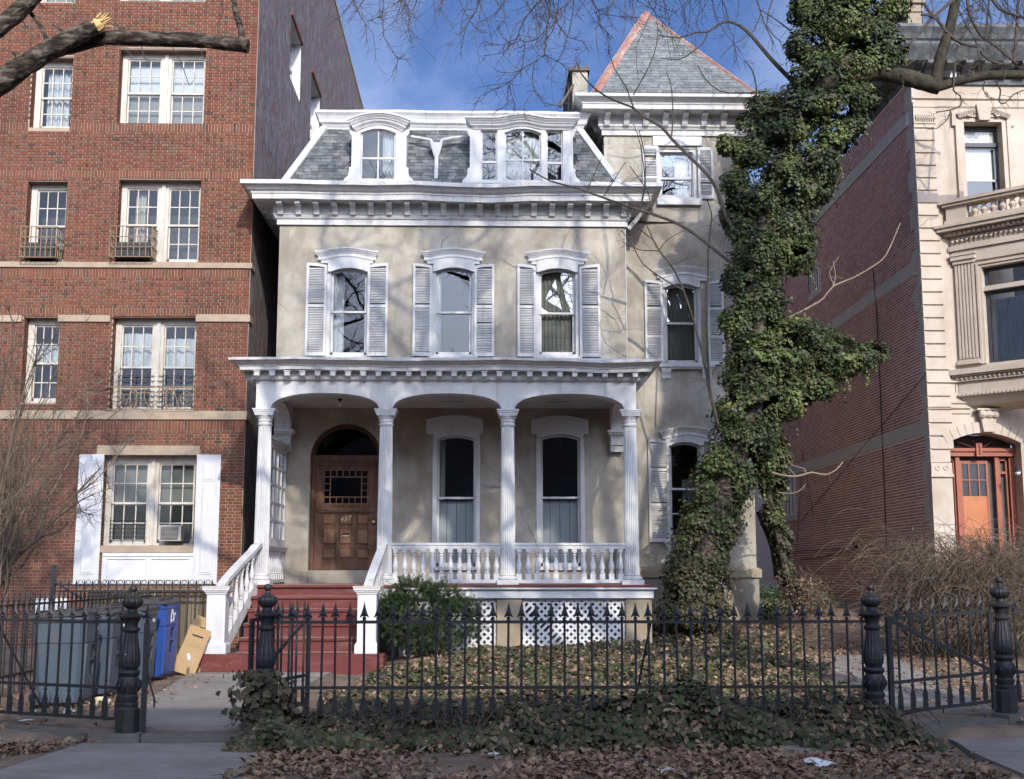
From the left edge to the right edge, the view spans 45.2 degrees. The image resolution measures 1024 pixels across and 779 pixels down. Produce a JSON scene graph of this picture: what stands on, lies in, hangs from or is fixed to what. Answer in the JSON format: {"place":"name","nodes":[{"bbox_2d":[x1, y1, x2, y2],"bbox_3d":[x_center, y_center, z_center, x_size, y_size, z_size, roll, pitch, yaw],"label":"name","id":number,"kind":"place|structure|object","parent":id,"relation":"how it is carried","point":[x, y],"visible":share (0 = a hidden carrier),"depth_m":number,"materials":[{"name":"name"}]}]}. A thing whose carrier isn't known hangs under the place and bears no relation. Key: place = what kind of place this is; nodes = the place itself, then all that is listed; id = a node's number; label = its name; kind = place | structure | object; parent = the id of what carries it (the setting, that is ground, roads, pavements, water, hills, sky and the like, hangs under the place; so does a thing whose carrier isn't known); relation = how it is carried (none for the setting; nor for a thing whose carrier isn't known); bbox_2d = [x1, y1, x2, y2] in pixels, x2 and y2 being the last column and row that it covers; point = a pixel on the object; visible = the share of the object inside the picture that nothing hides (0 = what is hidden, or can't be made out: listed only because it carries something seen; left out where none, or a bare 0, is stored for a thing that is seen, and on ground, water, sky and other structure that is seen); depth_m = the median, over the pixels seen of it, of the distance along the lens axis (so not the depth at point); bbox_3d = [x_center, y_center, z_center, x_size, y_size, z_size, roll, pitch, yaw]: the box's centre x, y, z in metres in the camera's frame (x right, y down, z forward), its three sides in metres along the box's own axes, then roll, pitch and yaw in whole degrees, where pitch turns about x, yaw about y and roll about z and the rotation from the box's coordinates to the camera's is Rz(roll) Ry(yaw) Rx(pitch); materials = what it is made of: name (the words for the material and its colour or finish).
{"place":"outdoors","nodes":[
{"label":"outdoors","id":0,"kind":"place"},
{"bbox_2d":[0,742,266,778],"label":"pavement","id":1,"kind":"structure","parent":0,"point":[84,760],"depth_m":11.10,"materials":[{"name":"grey concrete"}]},
{"bbox_2d":[139,672,330,730],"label":"path","id":2,"kind":"structure","parent":0,"point":[201,705],"depth_m":15.28,"materials":[{"name":"grey concrete"}]},
{"bbox_2d":[175,615,205,661],"bbox_3d":[-5.219,4.252,20.377,0.460,0.924,0.051,26,-21,-9],"label":"cardboard sheet","id":3,"kind":"object","parent":2,"relation":"on","point":[199,621],"visible":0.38,"depth_m":20.47,"materials":[{"name":"beige cardboard"}]},
{"bbox_2d":[173,624,211,674],"bbox_3d":[-5.209,4.254,20.007,0.360,0.774,0.051,22,-22,-10],"label":"cardboard sheet","id":4,"kind":"object","parent":2,"relation":"on","point":[194,644],"visible":0.91,"depth_m":20.00,"materials":[{"name":"beige cardboard"}]},
{"bbox_2d":[0,589,1023,778],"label":"ground","id":5,"kind":"structure","parent":0,"point":[461,761],"depth_m":13.70,"materials":[{"name":"soil"}]},
{"bbox_2d":[23,608,100,705],"bbox_3d":[-5.636,3.337,15.398,0.765,1.163,0.756,1,-9,-4],"label":"dustbin","id":6,"kind":"object","parent":5,"relation":"on","point":[65,656],"visible":0.55,"depth_m":15.10,"materials":[{"name":"grey plastic"}]},
{"bbox_2d":[0,588,151,695],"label":"side fence","id":7,"kind":"object","parent":5,"relation":"on","point":[12,605],"visible":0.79,"depth_m":17.25,"materials":[{"name":"black metal"}]},
{"bbox_2d":[0,295,163,608],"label":"bare shrub","id":8,"kind":"object","parent":5,"relation":"on","point":[10,556],"visible":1,"depth_m":17.77,"materials":[{"name":"plant"}]},
{"bbox_2d":[89,696,110,705],"bbox_3d":[-5.040,3.813,15.053,0.250,0.092,0.477,2,-9,-13],"label":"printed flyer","id":9,"kind":"object","parent":5,"relation":"on","point":[99,699],"visible":0.54,"depth_m":15.05,"materials":[{"name":"beige paper"}]},
{"bbox_2d":[75,606,126,693],"bbox_3d":[-5.620,3.510,16.537,0.700,1.160,0.756,0,-9,0],"label":"dustbin","id":10,"kind":"object","parent":5,"relation":"on","point":[113,657],"visible":0.31,"depth_m":16.26,"materials":[{"name":"grey plastic"}]},
{"bbox_2d":[0,0,249,97],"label":"street tree","id":11,"kind":"object","parent":5,"relation":"on","point":[83,36],"visible":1,"depth_m":11.30,"materials":[{"name":"brown plant"}]},
{"bbox_2d":[50,565,212,653],"bbox_3d":[-7.362,4.279,23.716,3.130,1.772,0.142,0,-9,-1],"label":"back fence","id":12,"kind":"object","parent":5,"relation":"on","point":[54,583],"visible":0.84,"depth_m":23.81,"materials":[{"name":"black metal"}]},
{"bbox_2d":[108,603,160,682],"bbox_3d":[-5.657,3.747,18.119,0.700,1.160,0.864,0,-9,-2],"label":"dustbin","id":13,"kind":"object","parent":5,"relation":"on","point":[154,610],"visible":0.28,"depth_m":18.17,"materials":[{"name":"grey plastic"}]},
{"bbox_2d":[87,588,206,652],"bbox_3d":[-7.137,4.568,24.116,2.430,1.320,0.090,0,-9,-1],"label":"board fence","id":14,"kind":"object","parent":5,"relation":"on","point":[191,609],"visible":0.12,"depth_m":24.19,"materials":[{"name":"brown wood"}]},
{"bbox_2d":[121,597,190,675],"bbox_3d":[-5.572,3.898,19.335,0.927,1.222,0.918,0,-9,0],"label":"dustbin","id":15,"kind":"object","parent":5,"relation":"on","point":[166,639],"visible":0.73,"depth_m":19.08,"materials":[{"name":"blue plastic"}]},
{"bbox_2d":[0,0,363,647],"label":"apartment building","id":16,"kind":"structure","parent":5,"relation":"on","point":[132,219],"depth_m":26.67,"materials":[{"name":"red brick"}]},
{"bbox_2d":[25,320,59,402],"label":"window","id":17,"kind":"structure","parent":16,"relation":"in","point":[45,373],"depth_m":26.54,"materials":[{"name":"beige paint"}]},
{"bbox_2d":[27,185,66,261],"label":"window","id":18,"kind":"structure","parent":16,"relation":"in","point":[48,202],"depth_m":27.51,"materials":[{"name":"beige paint"}]},
{"bbox_2d":[33,62,72,127],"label":"window","id":19,"kind":"structure","parent":16,"relation":"in","point":[53,91],"depth_m":27.41,"materials":[{"name":"beige paint"}]},
{"bbox_2d":[41,0,75,1],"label":"window","id":20,"kind":"structure","parent":16,"relation":"in","point":[42,0],"depth_m":27.82,"materials":[{"name":"beige paint"}]},
{"bbox_2d":[120,0,166,0],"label":"window","id":21,"kind":"structure","parent":16,"relation":"in","point":[120,0],"depth_m":27.87,"materials":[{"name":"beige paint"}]},
{"bbox_2d":[103,456,195,544],"bbox_3d":[-7.641,2.403,26.333,2.529,2.374,0.765,0,-9,-1],"label":"window","id":22,"kind":"structure","parent":16,"relation":"in","point":[138,473],"depth_m":26.20,"materials":[{"name":"beige paint"}]},
{"bbox_2d":[112,319,196,410],"bbox_3d":[-7.664,-0.481,26.765,2.388,2.535,0.765,0,-9,-1],"label":"window","id":23,"kind":"structure","parent":16,"relation":"in","point":[141,338],"depth_m":26.68,"materials":[{"name":"beige paint"}]},
{"bbox_2d":[118,183,200,261],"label":"window","id":24,"kind":"structure","parent":16,"relation":"in","point":[143,204],"depth_m":27.54,"materials":[{"name":"beige paint"}]},
{"bbox_2d":[120,54,205,125],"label":"window","id":25,"kind":"structure","parent":16,"relation":"in","point":[144,95],"depth_m":27.47,"materials":[{"name":"beige paint"}]},
{"bbox_2d":[153,461,195,545],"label":"window","id":26,"kind":"structure","parent":16,"relation":"in","point":[171,473],"depth_m":26.15,"materials":[{"name":"beige paint"}]},
{"bbox_2d":[158,323,196,410],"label":"window","id":27,"kind":"structure","parent":16,"relation":"in","point":[178,353],"depth_m":26.57,"materials":[{"name":"beige paint"}]},
{"bbox_2d":[163,186,200,261],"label":"window","id":28,"kind":"structure","parent":16,"relation":"in","point":[169,189],"depth_m":26.94,"materials":[{"name":"beige paint"}]},
{"bbox_2d":[167,0,204,0],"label":"window","id":29,"kind":"structure","parent":16,"relation":"in","point":[167,0],"depth_m":27.89,"materials":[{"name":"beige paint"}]},
{"bbox_2d":[166,57,205,125],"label":"window","id":30,"kind":"structure","parent":16,"relation":"in","point":[185,105],"depth_m":27.51,"materials":[{"name":"beige paint"}]},
{"bbox_2d":[289,11,302,100],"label":"side window","id":31,"kind":"structure","parent":16,"relation":"in","point":[296,41],"depth_m":33.61,"materials":[{"name":"white paint"}]},
{"bbox_2d":[310,69,321,138],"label":"side window","id":32,"kind":"structure","parent":16,"relation":"in","point":[316,95],"depth_m":37.47,"materials":[{"name":"white paint"}]},
{"bbox_2d":[378,572,496,658],"bbox_3d":[-1.374,4.041,21.416,2.244,1.715,1.465,0,-9,-1],"label":"yew shrub","id":33,"kind":"object","parent":5,"relation":"on","point":[399,597],"visible":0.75,"depth_m":21.34,"materials":[{"name":"green plant"}]},
{"bbox_2d":[200,11,775,674],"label":"stucco house","id":34,"kind":"structure","parent":5,"relation":"on","point":[480,371],"depth_m":26.05,"materials":[{"name":"paint"}]},
{"bbox_2d":[313,463,377,569],"bbox_3d":[-3.466,2.635,25.614,1.305,2.216,0.150,0,-9,-1],"label":"door","id":35,"kind":"structure","parent":34,"relation":"in","point":[345,520],"depth_m":25.63,"materials":[{"name":"brown wood"}]},
{"bbox_2d":[315,247,378,356],"bbox_3d":[-3.519,-1.806,26.176,1.363,2.413,0.446,0,-9,-1],"label":"window","id":36,"kind":"structure","parent":34,"relation":"in","point":[340,260],"depth_m":26.18,"materials":[{"name":"white paint"}]},
{"bbox_2d":[421,248,485,357],"bbox_3d":[-1.255,-1.806,26.234,1.381,2.395,0.456,0,-9,-1],"label":"window","id":37,"kind":"structure","parent":34,"relation":"in","point":[444,260],"depth_m":26.21,"materials":[{"name":"white paint"}]},
{"bbox_2d":[426,415,482,569],"bbox_3d":[-1.202,2.150,25.652,1.179,3.207,0.356,0,-9,-1],"label":"window","id":38,"kind":"structure","parent":34,"relation":"in","point":[442,428],"depth_m":25.68,"materials":[{"name":"white paint"}]},
{"bbox_2d":[525,248,589,357],"bbox_3d":[0.973,-1.783,26.283,1.385,2.426,0.456,0,-9,-1],"label":"window","id":39,"kind":"structure","parent":34,"relation":"in","point":[557,269],"depth_m":26.34,"materials":[{"name":"white paint"}]},
{"bbox_2d":[531,416,588,569],"bbox_3d":[1.000,2.157,25.700,1.197,3.207,0.351,0,-9,-1],"label":"window","id":40,"kind":"structure","parent":34,"relation":"in","point":[552,517],"depth_m":25.73,"materials":[{"name":"white paint"}]},
{"bbox_2d":[653,136,701,205],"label":"window","id":41,"kind":"structure","parent":34,"relation":"in","point":[685,179],"depth_m":27.59,"materials":[{"name":"white paint"}]},
{"bbox_2d":[655,265,714,378],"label":"window","id":42,"kind":"structure","parent":34,"relation":"in","point":[679,335],"depth_m":27.14,"materials":[{"name":"white paint"}]},
{"bbox_2d":[659,426,716,554],"bbox_3d":[3.803,2.189,26.562,1.259,2.768,0.456,0,-9,-1],"label":"window","id":43,"kind":"structure","parent":34,"relation":"in","point":[694,436],"depth_m":26.58,"materials":[{"name":"white paint"}]},
{"bbox_2d":[487,751,499,755],"bbox_3d":[-0.175,3.419,11.565,0.109,0.037,0.137,-4,-9,24],"label":"paper scrap","id":44,"kind":"object","parent":5,"relation":"on","point":[494,752],"visible":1,"depth_m":11.54,"materials":[{"name":"white paper"}]},
{"bbox_2d":[0,616,1023,778],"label":"fallen leaves","id":45,"kind":"object","parent":5,"relation":"on","point":[754,758],"visible":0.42,"depth_m":11.08,"materials":[{"name":"brown plant"}]},
{"bbox_2d":[0,711,1023,743],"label":"sidewalk","id":46,"kind":"structure","parent":5,"relation":"on","point":[225,736],"depth_m":12.56,"materials":[{"name":"grey concrete"}]},
{"bbox_2d":[114,585,143,733],"bbox_3d":[-3.929,2.762,12.642,0.259,1.478,0.265,0,-9,-1],"label":"gate post","id":47,"kind":"object","parent":46,"relation":"on","point":[127,709],"visible":1,"depth_m":12.55,"materials":[{"name":"black metal"}]},
{"bbox_2d":[0,600,124,719],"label":"iron fence","id":48,"kind":"object","parent":47,"relation":"attached to","point":[81,685],"visible":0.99,"depth_m":12.99,"materials":[{"name":"black metal"}]},
{"bbox_2d":[139,605,154,732],"bbox_3d":[-3.738,2.854,12.624,0.186,1.301,0.066,-4,-10,27],"label":"iron gate","id":49,"kind":"object","parent":47,"relation":"attached to","point":[145,675],"visible":1,"depth_m":12.61,"materials":[{"name":"black metal"}]},
{"bbox_2d":[252,584,278,722],"bbox_3d":[-2.536,2.749,12.656,0.259,1.478,0.265,0,-9,-1],"label":"gate post","id":50,"kind":"object","parent":46,"relation":"on","point":[267,601],"visible":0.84,"depth_m":12.63,"materials":[{"name":"black metal"}]},
{"bbox_2d":[246,599,310,722],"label":"iron gate","id":51,"kind":"structure","parent":50,"relation":"attached to","point":[251,641],"depth_m":13.58,"materials":[{"name":"black metal"}]},
{"bbox_2d":[273,601,865,720],"bbox_3d":[0.613,2.837,12.901,6.207,1.222,0.398,0,-9,-1],"label":"iron fence","id":52,"kind":"object","parent":50,"relation":"attached to","point":[550,687],"visible":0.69,"depth_m":12.74,"materials":[{"name":"black metal"}]},
{"bbox_2d":[860,584,887,708],"bbox_3d":[3.769,2.773,12.820,0.259,1.478,0.265,0,-9,-1],"label":"gate post","id":53,"kind":"object","parent":46,"relation":"on","point":[875,682],"visible":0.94,"depth_m":12.76,"materials":[{"name":"black metal"}]},
{"bbox_2d":[989,577,1017,713],"bbox_3d":[5.457,2.829,13.660,0.259,1.478,0.265,0,-9,-1],"label":"gate post","id":54,"kind":"object","parent":46,"relation":"on","point":[1006,691],"visible":1,"depth_m":13.57,"materials":[{"name":"black metal"}]},
{"bbox_2d":[885,593,996,713],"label":"iron gate","id":55,"kind":"structure","parent":54,"relation":"attached to","point":[892,682],"depth_m":13.21,"materials":[{"name":"black metal"}]},
{"bbox_2d":[1007,592,1023,702],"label":"iron fence","id":56,"kind":"object","parent":54,"relation":"attached to","point":[1018,687],"visible":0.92,"depth_m":13.69,"materials":[{"name":"black metal"}]},
{"bbox_2d":[215,668,948,756],"bbox_3d":[0.666,3.244,12.383,7.342,0.828,1.410,0,-9,-1],"label":"ivy hedge","id":57,"kind":"object","parent":5,"relation":"on","point":[642,722],"visible":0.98,"depth_m":12.14,"materials":[{"name":"green plant"}]},
{"bbox_2d":[308,618,865,724],"bbox_3d":[1.509,4.092,19.115,6.960,0.837,13.685,-1,-9,7],"label":"ivy ground cover","id":58,"kind":"object","parent":5,"relation":"on","point":[599,663],"visible":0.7,"depth_m":17.75,"materials":[{"name":"green plant"}]},
{"bbox_2d":[632,758,650,763],"bbox_3d":[1.159,3.344,11.072,0.187,0.038,0.136,3,-9,-18],"label":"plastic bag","id":59,"kind":"object","parent":5,"relation":"on","point":[642,760],"visible":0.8,"depth_m":11.05,"materials":[{"name":"grey plastic"}]},
{"bbox_2d":[654,767,675,772],"bbox_3d":[1.327,3.278,10.617,0.188,0.034,0.257,2,-9,-14],"label":"paper scrap","id":60,"kind":"object","parent":5,"relation":"on","point":[667,768],"visible":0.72,"depth_m":10.58,"materials":[{"name":"white paper"}]},
{"bbox_2d":[322,0,1023,122],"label":"street tree","id":61,"kind":"object","parent":5,"relation":"on","point":[549,13],"visible":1,"depth_m":13.83,"materials":[{"name":"brown plant"}]},
{"bbox_2d":[759,579,790,619],"bbox_3d":[5.689,4.651,26.898,1.108,0.993,0.884,0,-9,-1],"label":"leafy shrub","id":62,"kind":"object","parent":5,"relation":"on","point":[769,612],"visible":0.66,"depth_m":26.81,"materials":[{"name":"green plant"}]},
{"bbox_2d":[529,0,1023,634],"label":"ivy tree","id":63,"kind":"object","parent":5,"relation":"on","point":[771,376],"visible":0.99,"depth_m":24.11,"materials":[{"name":"green plant"}]},
{"bbox_2d":[800,757,835,766],"bbox_3d":[2.761,3.340,11.070,0.256,0.046,0.389,4,-9,-23],"label":"paper scrap","id":64,"kind":"object","parent":5,"relation":"on","point":[820,763],"visible":0.88,"depth_m":11.03,"materials":[{"name":"white paper"}]},
{"bbox_2d":[804,588,836,614],"bbox_3d":[7.043,4.951,28.253,0.772,0.804,0.855,-8,-12,44],"label":"leafy shrub","id":65,"kind":"object","parent":5,"relation":"on","point":[827,597],"visible":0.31,"depth_m":28.15,"materials":[{"name":"green plant"}]},
{"bbox_2d":[754,0,1023,632],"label":"limestone house","id":66,"kind":"structure","parent":5,"relation":"on","point":[934,299],"depth_m":27.36,"materials":[{"name":"grey stone"}]},
{"bbox_2d":[779,472,797,521],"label":"side window","id":67,"kind":"structure","parent":66,"relation":"in","point":[791,517],"depth_m":37.73,"materials":[{"name":"grey glass"}]},
{"bbox_2d":[808,263,821,302],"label":"side window","id":68,"kind":"structure","parent":66,"relation":"in","point":[819,290],"depth_m":35.30,"materials":[{"name":"grey stone"}]},
{"bbox_2d":[960,461,992,564],"bbox_3d":[9.999,3.242,26.409,0.625,3.422,0.040,0,-9,-1],"label":"door","id":69,"kind":"structure","parent":66,"relation":"in","point":[975,496],"depth_m":26.53,"materials":[{"name":"wood"}]},
{"bbox_2d":[934,185,1023,410],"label":"bay window","id":70,"kind":"structure","parent":66,"relation":"in","point":[982,244],"depth_m":26.23,"materials":[{"name":"stone"}]},
{"bbox_2d":[793,508,1023,661],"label":"bare thicket","id":71,"kind":"object","parent":5,"relation":"on","point":[959,573],"visible":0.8,"depth_m":21.11,"materials":[{"name":"brown plant"}]},
{"bbox_2d":[336,0,1023,447],"label":"sky","id":72,"kind":"structure","parent":0,"point":[431,87],"materials":[{"name":"blue"}]},
{"bbox_2d":[770,654,993,758],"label":"path","id":73,"kind":"structure","parent":0,"point":[957,711],"depth_m":16.51,"materials":[{"name":"concrete"}]},
{"bbox_2d":[948,738,1023,777],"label":"pavement","id":74,"kind":"structure","parent":0,"point":[1007,753],"depth_m":11.89,"materials":[{"name":"grey concrete"}]}
]}

